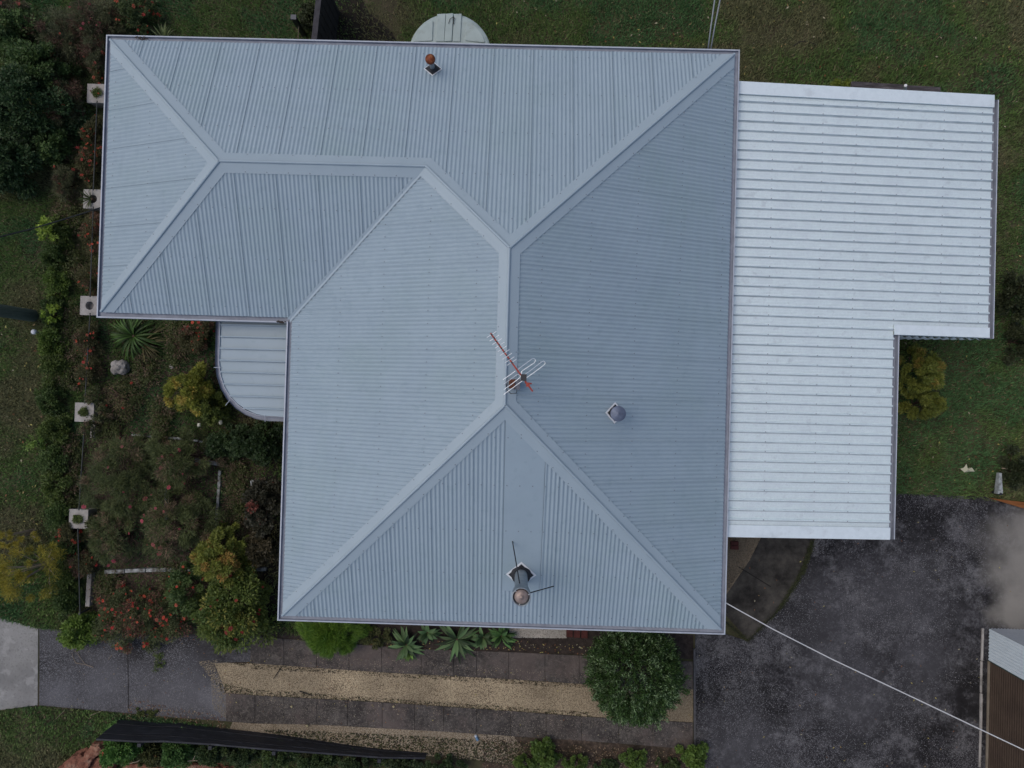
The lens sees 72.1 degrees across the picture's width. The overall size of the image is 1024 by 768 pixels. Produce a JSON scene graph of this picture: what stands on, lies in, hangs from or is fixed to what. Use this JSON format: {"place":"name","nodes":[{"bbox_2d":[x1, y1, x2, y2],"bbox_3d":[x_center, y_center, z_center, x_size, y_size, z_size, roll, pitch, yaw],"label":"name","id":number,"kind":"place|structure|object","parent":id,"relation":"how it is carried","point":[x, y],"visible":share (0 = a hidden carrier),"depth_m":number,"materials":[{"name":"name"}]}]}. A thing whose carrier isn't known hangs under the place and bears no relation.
{"place":"outdoors","nodes":[
{"label":"outdoors","id":0,"kind":"place"},
{"bbox_2d":[0,705,215,767],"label":"lawn grass","id":1,"kind":"structure","parent":0,"point":[48,761],"depth_m":16.88,"materials":[{"name":"plant"}]},
{"bbox_2d":[39,628,249,720],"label":"driveway","id":2,"kind":"structure","parent":0,"point":[203,650],"depth_m":16.89,"materials":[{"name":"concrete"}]},
{"bbox_2d":[263,421,287,626],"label":"bare soil","id":3,"kind":"structure","parent":0,"point":[276,565],"depth_m":16.90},
{"bbox_2d":[241,478,281,539],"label":"dark shrub","id":4,"kind":"object","parent":3,"relation":"on","point":[264,495],"visible":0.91,"depth_m":16.22,"materials":[{"name":"green plant"}]},
{"bbox_2d":[243,531,279,567],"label":"dark shrub","id":5,"kind":"object","parent":3,"relation":"on","point":[261,552],"visible":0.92,"depth_m":16.34,"materials":[{"name":"brown plant"}]},
{"bbox_2d":[334,0,395,40],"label":"bare soil","id":6,"kind":"structure","parent":0,"point":[351,17],"depth_m":17.03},
{"bbox_2d":[311,0,338,39],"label":"side fence","id":7,"kind":"object","parent":6,"relation":"on","point":[325,20],"visible":0.46,"depth_m":16.07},
{"bbox_2d":[0,0,1023,767],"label":"ground","id":8,"kind":"structure","parent":0,"point":[374,10],"depth_m":16.92,"materials":[{"name":"plant"}]},
{"bbox_2d":[0,618,37,709],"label":"driveway crossing","id":9,"kind":"object","parent":8,"relation":"on","point":[18,665],"visible":1,"depth_m":16.93,"materials":[{"name":"concrete"}]},
{"bbox_2d":[0,132,46,199],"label":"garden bush","id":10,"kind":"object","parent":8,"relation":"on","point":[12,171],"visible":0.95,"depth_m":16.31,"materials":[{"name":"green plant"}]},
{"bbox_2d":[0,4,50,65],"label":"garden bush","id":11,"kind":"object","parent":8,"relation":"on","point":[11,34],"visible":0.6,"depth_m":16.34,"materials":[{"name":"green plant"}]},
{"bbox_2d":[0,541,66,603],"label":"feathery tree","id":12,"kind":"object","parent":8,"relation":"on","point":[6,588],"visible":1,"depth_m":16.07,"materials":[{"name":"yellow plant"}]},
{"bbox_2d":[4,38,82,92],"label":"garden bush","id":13,"kind":"object","parent":8,"relation":"on","point":[33,56],"visible":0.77,"depth_m":16.13,"materials":[{"name":"green plant"}]},
{"bbox_2d":[0,62,90,147],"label":"garden bush","id":14,"kind":"object","parent":8,"relation":"on","point":[18,87],"visible":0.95,"depth_m":16.03,"materials":[{"name":"green plant"}]},
{"bbox_2d":[33,384,66,416],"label":"hedge bush","id":15,"kind":"object","parent":8,"relation":"on","point":[47,395],"visible":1,"depth_m":16.64,"materials":[{"name":"green plant"}]},
{"bbox_2d":[33,441,72,475],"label":"hedge bush","id":16,"kind":"object","parent":8,"relation":"on","point":[51,459],"visible":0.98,"depth_m":16.62,"materials":[{"name":"green plant"}]},
{"bbox_2d":[34,325,71,358],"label":"hedge bush","id":17,"kind":"object","parent":8,"relation":"on","point":[47,336],"visible":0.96,"depth_m":16.66,"materials":[{"name":"green plant"}]},
{"bbox_2d":[34,412,72,445],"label":"hedge bush","id":18,"kind":"object","parent":8,"relation":"on","point":[59,427],"visible":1,"depth_m":16.63,"materials":[{"name":"green plant"}]},
{"bbox_2d":[31,125,77,167],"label":"garden bush","id":19,"kind":"object","parent":8,"relation":"on","point":[56,139],"visible":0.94,"depth_m":16.48,"materials":[{"name":"green plant"}]},
{"bbox_2d":[20,4,90,65],"bbox_3d":[-10.674,-8.255,16.559,1.562,1.146,1.512,2,89,1],"label":"garden bush","id":20,"kind":"object","parent":8,"relation":"on","point":[58,26],"visible":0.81,"depth_m":16.39,"materials":[{"name":"green plant"}]},
{"bbox_2d":[39,242,71,272],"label":"hedge bush","id":21,"kind":"object","parent":8,"relation":"on","point":[53,251],"visible":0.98,"depth_m":16.67,"materials":[{"name":"green plant"}]},
{"bbox_2d":[37,352,74,388],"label":"hedge bush","id":22,"kind":"object","parent":8,"relation":"on","point":[52,364],"visible":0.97,"depth_m":16.67,"materials":[{"name":"green plant"}]},
{"bbox_2d":[40,470,72,507],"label":"hedge bush","id":23,"kind":"object","parent":8,"relation":"on","point":[47,487],"visible":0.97,"depth_m":16.62,"materials":[{"name":"green plant"}]},
{"bbox_2d":[43,501,71,533],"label":"hedge bush","id":24,"kind":"object","parent":8,"relation":"on","point":[56,516],"visible":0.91,"depth_m":16.54,"materials":[{"name":"green plant"}]},
{"bbox_2d":[41,266,74,300],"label":"hedge bush","id":25,"kind":"object","parent":8,"relation":"on","point":[53,277],"visible":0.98,"depth_m":16.67,"materials":[{"name":"green plant"}]},
{"bbox_2d":[43,211,79,249],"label":"hedge bush","id":26,"kind":"object","parent":8,"relation":"on","point":[63,232],"visible":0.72,"depth_m":16.74,"materials":[{"name":"green plant"}]},
{"bbox_2d":[43,72,84,128],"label":"garden bush","id":27,"kind":"object","parent":8,"relation":"on","point":[75,99],"visible":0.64,"depth_m":16.50,"materials":[{"name":"green plant"}]},
{"bbox_2d":[50,164,82,207],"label":"garden bush","id":28,"kind":"object","parent":8,"relation":"on","point":[65,175],"visible":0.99,"depth_m":16.59,"materials":[{"name":"green plant"}]},
{"bbox_2d":[48,192,86,243],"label":"undergrowth","id":29,"kind":"object","parent":8,"relation":"on","point":[69,212],"visible":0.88,"depth_m":16.88,"materials":[{"name":"green plant"}]},
{"bbox_2d":[52,586,85,621],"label":"hedge bush","id":30,"kind":"object","parent":8,"relation":"on","point":[65,602],"visible":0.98,"depth_m":16.57,"materials":[{"name":"green plant"}]},
{"bbox_2d":[55,238,85,293],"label":"undergrowth","id":31,"kind":"object","parent":8,"relation":"on","point":[75,262],"visible":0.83,"depth_m":16.86,"materials":[{"name":"green plant"}]},
{"bbox_2d":[57,300,88,350],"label":"undergrowth","id":32,"kind":"object","parent":8,"relation":"on","point":[70,317],"visible":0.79,"depth_m":16.83,"materials":[{"name":"green plant"}]},
{"bbox_2d":[56,611,100,650],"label":"driveway shrub","id":33,"kind":"object","parent":8,"relation":"on","point":[68,639],"visible":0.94,"depth_m":16.48,"materials":[{"name":"green plant"}]},
{"bbox_2d":[77,211,99,254],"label":"thorny bush","id":34,"kind":"object","parent":8,"relation":"on","point":[86,234],"visible":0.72,"depth_m":16.67,"materials":[{"name":"green plant"}]},
{"bbox_2d":[75,114,102,168],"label":"thorny bush","id":35,"kind":"object","parent":8,"relation":"on","point":[86,132],"visible":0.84,"depth_m":16.68,"materials":[{"name":"green plant"}]},
{"bbox_2d":[64,0,114,49],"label":"garden bush","id":36,"kind":"object","parent":8,"relation":"on","point":[82,16],"visible":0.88,"depth_m":16.34,"materials":[{"name":"green plant"}]},
{"bbox_2d":[0,129,188,634],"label":"lawn grass","id":37,"kind":"structure","parent":8,"relation":"on","point":[9,362],"depth_m":16.97,"materials":[{"name":"plant"}]},
{"bbox_2d":[76,32,113,80],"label":"garden bush","id":38,"kind":"object","parent":8,"relation":"on","point":[90,56],"visible":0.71,"depth_m":16.47,"materials":[{"name":"green plant"}]},
{"bbox_2d":[93,0,136,34],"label":"garden bush","id":39,"kind":"object","parent":8,"relation":"on","point":[109,13],"visible":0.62,"depth_m":16.45,"materials":[{"name":"green plant"}]},
{"bbox_2d":[98,720,143,767],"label":"border shrub","id":40,"kind":"object","parent":8,"relation":"on","point":[115,752],"visible":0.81,"depth_m":16.22,"materials":[{"name":"green plant"}]},
{"bbox_2d":[108,0,164,35],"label":"red flowering bush","id":41,"kind":"object","parent":8,"relation":"on","point":[136,16],"visible":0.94,"depth_m":16.48,"materials":[{"name":"green plant"}]},
{"bbox_2d":[132,742,162,767],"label":"border shrub","id":42,"kind":"object","parent":8,"relation":"on","point":[150,758],"visible":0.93,"depth_m":16.54,"materials":[{"name":"green plant"}]},
{"bbox_2d":[80,320,265,664],"bbox_3d":[-7.943,2.598,16.970,4.957,0.054,8.407,2,89,1],"label":"garden bed","id":43,"kind":"object","parent":8,"relation":"on","point":[186,554],"visible":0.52,"depth_m":16.95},
{"bbox_2d":[63,548,100,579],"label":"thorny bush","id":44,"kind":"object","parent":43,"relation":"on","point":[85,559],"visible":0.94,"depth_m":16.59,"materials":[{"name":"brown plant"}]},
{"bbox_2d":[72,320,105,361],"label":"thorny bush","id":45,"kind":"object","parent":43,"relation":"on","point":[81,337],"visible":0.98,"depth_m":16.62,"materials":[{"name":"green plant"}]},
{"bbox_2d":[73,358,105,385],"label":"thorny bush","id":46,"kind":"object","parent":43,"relation":"on","point":[93,368],"visible":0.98,"depth_m":16.62,"materials":[{"name":"green plant"}]},
{"bbox_2d":[88,568,122,613],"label":"undergrowth","id":47,"kind":"object","parent":43,"relation":"on","point":[99,589],"visible":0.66,"depth_m":16.75,"materials":[{"name":"green plant"}]},
{"bbox_2d":[92,400,129,453],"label":"undergrowth","id":48,"kind":"object","parent":43,"relation":"on","point":[102,426],"visible":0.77,"depth_m":16.80,"materials":[{"name":"green plant"}]},
{"bbox_2d":[85,512,149,567],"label":"needle bush","id":49,"kind":"object","parent":43,"relation":"on","point":[112,535],"visible":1,"depth_m":16.14,"materials":[{"name":"green plant"}]},
{"bbox_2d":[76,433,163,524],"bbox_3d":[-9.218,2.211,16.360,2.141,1.324,2.217,2,89,1],"label":"needle bush","id":50,"kind":"object","parent":43,"relation":"on","point":[122,485],"visible":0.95,"depth_m":16.23,"materials":[{"name":"green plant"}]},
{"bbox_2d":[111,374,148,421],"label":"undergrowth","id":51,"kind":"object","parent":43,"relation":"on","point":[132,398],"visible":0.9,"depth_m":16.82,"materials":[{"name":"green plant"}]},
{"bbox_2d":[106,319,167,370],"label":"strap leaved plant","id":52,"kind":"object","parent":43,"relation":"on","point":[130,335],"visible":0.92,"depth_m":16.68,"materials":[{"name":"green plant"}]},
{"bbox_2d":[91,580,199,654],"bbox_3d":[-8.592,5.542,16.435,2.640,1.045,1.736,2,89,1],"label":"red flowering bush","id":53,"kind":"object","parent":43,"relation":"on","point":[134,619],"visible":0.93,"depth_m":16.38,"materials":[{"name":"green plant"}]},
{"bbox_2d":[129,346,165,388],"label":"undergrowth","id":54,"kind":"object","parent":43,"relation":"on","point":[147,377],"visible":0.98,"depth_m":16.80,"materials":[{"name":"green plant"}]},
{"bbox_2d":[141,394,179,442],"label":"undergrowth","id":55,"kind":"object","parent":43,"relation":"on","point":[162,421],"visible":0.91,"depth_m":16.80,"materials":[{"name":"green plant"}]},
{"bbox_2d":[161,320,191,372],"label":"undergrowth","id":56,"kind":"object","parent":43,"relation":"on","point":[172,342],"visible":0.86,"depth_m":16.81,"materials":[{"name":"green plant"}]},
{"bbox_2d":[138,476,226,564],"bbox_3d":[-7.799,3.322,16.314,2.006,1.317,1.994,33,90,1],"label":"needle bush","id":57,"kind":"object","parent":43,"relation":"on","point":[186,515],"visible":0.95,"depth_m":16.20,"materials":[{"name":"green plant"}]},
{"bbox_2d":[143,425,224,491],"bbox_3d":[-7.656,1.718,16.311,1.706,1.357,1.625,-16,89,0],"label":"needle bush","id":58,"kind":"object","parent":43,"relation":"on","point":[169,473],"visible":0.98,"depth_m":16.11,"materials":[{"name":"green plant"}]},
{"bbox_2d":[163,557,211,623],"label":"leafy flowering shrub","id":59,"kind":"object","parent":43,"relation":"on","point":[176,593],"visible":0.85,"depth_m":16.23,"materials":[{"name":"green plant"}]},
{"bbox_2d":[162,360,221,415],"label":"golden shrub","id":60,"kind":"object","parent":43,"relation":"on","point":[194,385],"visible":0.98,"depth_m":16.13,"materials":[{"name":"yellow plant"}]},
{"bbox_2d":[174,321,209,354],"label":"thorny bush","id":61,"kind":"object","parent":43,"relation":"on","point":[195,343],"visible":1,"depth_m":16.69,"materials":[{"name":"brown plant"}]},
{"bbox_2d":[197,391,230,426],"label":"golden shrub","id":62,"kind":"object","parent":43,"relation":"on","point":[217,400],"visible":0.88,"depth_m":16.43,"materials":[{"name":"green plant"}]},
{"bbox_2d":[189,522,256,588],"bbox_3d":[-6.756,3.999,16.233,1.639,1.444,1.581,2,89,1],"label":"golden shrub","id":63,"kind":"object","parent":43,"relation":"on","point":[203,554],"visible":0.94,"depth_m":15.95,"materials":[{"name":"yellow plant"}]},
{"bbox_2d":[203,422,248,461],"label":"dark shrub","id":64,"kind":"object","parent":43,"relation":"on","point":[214,443],"visible":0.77,"depth_m":16.46,"materials":[{"name":"green plant"}]},
{"bbox_2d":[188,559,280,654],"bbox_3d":[-6.483,5.180,16.165,2.091,1.548,2.206,2,89,1],"label":"leafy flowering shrub","id":65,"kind":"object","parent":43,"relation":"on","point":[226,615],"visible":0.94,"depth_m":15.96,"materials":[{"name":"green plant"}]},
{"bbox_2d":[220,477,249,526],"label":"undergrowth","id":66,"kind":"object","parent":43,"relation":"on","point":[237,509],"visible":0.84,"depth_m":16.73,"materials":[{"name":"green plant"}]},
{"bbox_2d":[218,457,254,498],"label":"undergrowth","id":67,"kind":"object","parent":43,"relation":"on","point":[240,472],"visible":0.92,"depth_m":16.75,"materials":[{"name":"green plant"}]},
{"bbox_2d":[178,321,314,637],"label":"garden grass","id":68,"kind":"structure","parent":43,"relation":"on","point":[210,349],"depth_m":16.90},
{"bbox_2d":[229,420,282,467],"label":"dark shrub","id":69,"kind":"object","parent":43,"relation":"on","point":[259,446],"visible":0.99,"depth_m":16.20,"materials":[{"name":"green plant"}]},
{"bbox_2d":[160,726,197,767],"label":"border shrub","id":70,"kind":"object","parent":8,"relation":"on","point":[175,755],"visible":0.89,"depth_m":16.25,"materials":[{"name":"green plant"}]},
{"bbox_2d":[194,745,237,767],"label":"border shrub","id":71,"kind":"object","parent":8,"relation":"on","point":[214,756],"visible":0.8,"depth_m":16.36,"materials":[{"name":"green plant"}]},
{"bbox_2d":[225,747,261,767],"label":"border shrub","id":72,"kind":"object","parent":8,"relation":"on","point":[242,760],"visible":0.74,"depth_m":16.39,"materials":[{"name":"green plant"}]},
{"bbox_2d":[96,719,426,762],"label":"timber wall","id":73,"kind":"structure","parent":8,"relation":"on","point":[140,733],"depth_m":16.49,"materials":[{"name":"wood"}]},
{"bbox_2d":[261,750,300,767],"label":"border shrub","id":74,"kind":"object","parent":8,"relation":"on","point":[278,760],"visible":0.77,"depth_m":16.40,"materials":[{"name":"green plant"}]},
{"bbox_2d":[293,621,373,658],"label":"fern bush","id":75,"kind":"object","parent":8,"relation":"on","point":[326,640],"visible":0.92,"depth_m":16.27,"materials":[{"name":"green plant"}]},
{"bbox_2d":[231,722,482,759],"bbox_3d":[-3.041,8.433,16.860,7.462,0.055,0.742,6,89,1],"label":"gravel edge","id":76,"kind":"object","parent":8,"relation":"on","point":[342,732],"visible":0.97,"depth_m":16.83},
{"bbox_2d":[230,722,530,764],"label":"gravel stones","id":77,"kind":"object","parent":76,"relation":"on","point":[416,733],"visible":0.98,"depth_m":16.83,"materials":[{"name":"beige stone"}]},
{"bbox_2d":[264,729,531,765],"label":"gravel weeds","id":78,"kind":"object","parent":76,"relation":"on","point":[440,747],"visible":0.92,"depth_m":16.80,"materials":[{"name":"green plant"}]},
{"bbox_2d":[96,35,739,634],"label":"house","id":79,"kind":"structure","parent":8,"relation":"on","point":[392,233],"depth_m":13.06,"materials":[{"name":"paint"}]},
{"bbox_2d":[411,13,489,43],"bbox_3d":[-1.324,-7.043,15.993,1.790,1.995,1.789,2,89,1],"label":"water tank","id":80,"kind":"object","parent":8,"relation":"on","point":[461,29],"visible":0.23,"depth_m":15.02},
{"bbox_2d":[216,663,692,721],"bbox_3d":[-1.440,7.356,16.858,11.559,0.054,0.806,3,89,1],"label":"gravel strip","id":81,"kind":"object","parent":8,"relation":"on","point":[397,688],"visible":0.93,"depth_m":16.84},
{"bbox_2d":[216,683,589,717],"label":"gravel weeds","id":82,"kind":"object","parent":81,"relation":"on","point":[549,712],"visible":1,"depth_m":16.82,"materials":[{"name":"green plant"}]},
{"bbox_2d":[215,663,692,721],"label":"gravel stones","id":83,"kind":"object","parent":81,"relation":"on","point":[500,686],"visible":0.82,"depth_m":16.83,"materials":[{"name":"gravel"}]},
{"bbox_2d":[226,693,692,748],"bbox_3d":[-1.275,8.047,16.825,11.208,0.061,0.683,3,89,1],"label":"wheel strip","id":84,"kind":"object","parent":8,"relation":"on","point":[391,717],"visible":0.9,"depth_m":16.80,"materials":[{"name":"concrete"}]},
{"bbox_2d":[250,636,692,688],"bbox_3d":[-0.982,6.665,16.838,10.629,0.061,0.700,3,89,1],"label":"wheel strip","id":85,"kind":"object","parent":8,"relation":"on","point":[563,668],"visible":0.73,"depth_m":16.81,"materials":[{"name":"concrete"}]},
{"bbox_2d":[259,619,692,658],"bbox_3d":[-0.877,6.099,16.865,10.431,0.056,0.584,2,89,1],"label":"soil border","id":86,"kind":"object","parent":8,"relation":"on","point":[684,642],"visible":0.35,"depth_m":16.82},
{"bbox_2d":[387,626,424,660],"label":"agave","id":87,"kind":"object","parent":86,"relation":"on","point":[405,642],"visible":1,"depth_m":16.67,"materials":[{"name":"green plant"}]},
{"bbox_2d":[434,626,479,662],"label":"agave","id":88,"kind":"object","parent":86,"relation":"on","point":[461,644],"visible":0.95,"depth_m":16.68,"materials":[{"name":"green plant"}]},
{"bbox_2d":[483,734,687,767],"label":"mulch border","id":89,"kind":"object","parent":8,"relation":"on","point":[587,745],"visible":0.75,"depth_m":16.78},
{"bbox_2d":[530,736,559,767],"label":"border shrub","id":90,"kind":"object","parent":89,"relation":"on","point":[540,751],"visible":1,"depth_m":16.44,"materials":[{"name":"green plant"}]},
{"bbox_2d":[675,741,709,767],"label":"border shrub","id":91,"kind":"object","parent":89,"relation":"on","point":[693,756],"visible":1,"depth_m":16.37,"materials":[{"name":"green plant"}]},
{"bbox_2d":[582,631,691,730],"bbox_3d":[2.771,6.470,15.706,2.460,2.300,2.437,2,89,1],"label":"ball shrub","id":92,"kind":"object","parent":8,"relation":"on","point":[646,704],"visible":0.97,"depth_m":15.23,"materials":[{"name":"green plant"}]},
{"bbox_2d":[726,537,759,593],"bbox_3d":[5.389,4.423,16.818,1.142,0.072,1.748,2,89,1],"label":"gravel patch","id":93,"kind":"object","parent":8,"relation":"on","point":[744,565],"visible":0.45,"depth_m":16.78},
{"bbox_2d":[726,537,758,589],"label":"gravel stones","id":94,"kind":"object","parent":93,"relation":"on","point":[734,567],"visible":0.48,"depth_m":16.78,"materials":[{"name":"gravel"}]},
{"bbox_2d":[695,493,1023,767],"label":"yard","id":95,"kind":"structure","parent":8,"relation":"on","point":[1001,606],"depth_m":16.73,"materials":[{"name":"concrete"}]},
{"bbox_2d":[695,494,986,767],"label":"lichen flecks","id":96,"kind":"object","parent":95,"relation":"on","point":[856,606],"visible":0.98,"depth_m":16.73,"materials":[{"name":"asphalt"}]},
{"bbox_2d":[985,628,1023,767],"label":"shed","id":97,"kind":"structure","parent":95,"relation":"on","point":[1005,696],"depth_m":16.14,"materials":[{"name":"grey"}]},
{"bbox_2d":[728,81,998,539],"bbox_3d":[6.898,-1.383,15.254,5.463,3.199,8.882,2,89,1],"label":"carport","id":98,"kind":"object","parent":8,"relation":"on","point":[865,227],"visible":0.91,"depth_m":13.86,"materials":[{"name":"grey"}]},
{"bbox_2d":[898,342,946,401],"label":"golden shrub","id":99,"kind":"object","parent":8,"relation":"on","point":[930,368],"visible":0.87,"depth_m":15.91,"materials":[{"name":"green plant"}]},
{"bbox_2d":[898,390,948,420],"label":"golden shrub","id":100,"kind":"object","parent":8,"relation":"on","point":[930,409],"visible":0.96,"depth_m":16.24,"materials":[{"name":"green plant"}]},
{"bbox_2d":[995,270,1023,322],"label":"dark shrub","id":101,"kind":"object","parent":8,"relation":"on","point":[1012,288],"visible":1,"depth_m":16.29,"materials":[{"name":"green plant"}]},
{"bbox_2d":[997,444,1023,490],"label":"dark shrub","id":102,"kind":"object","parent":8,"relation":"on","point":[1016,481],"visible":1,"depth_m":16.40,"materials":[{"name":"green plant"}]},
{"bbox_2d":[1003,322,1023,365],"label":"dark shrub","id":103,"kind":"object","parent":8,"relation":"on","point":[1015,330],"visible":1,"depth_m":16.43,"materials":[{"name":"green plant"}]},
{"bbox_2d":[0,0,1023,154],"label":"lawn grass","id":104,"kind":"structure","parent":0,"point":[684,10],"depth_m":16.91,"materials":[{"name":"plant"}]},
{"bbox_2d":[726,538,814,638],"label":"path","id":105,"kind":"structure","parent":0,"point":[780,560],"depth_m":16.77,"materials":[{"name":"concrete"}]},
{"bbox_2d":[893,152,1023,501],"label":"lawn grass","id":106,"kind":"structure","parent":0,"point":[971,381],"depth_m":16.77,"materials":[{"name":"plant"}]},
{"bbox_2d":[988,662,1023,767],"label":"roof","id":107,"kind":"structure","parent":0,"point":[1006,704],"depth_m":16.09,"materials":[{"name":"metal"}]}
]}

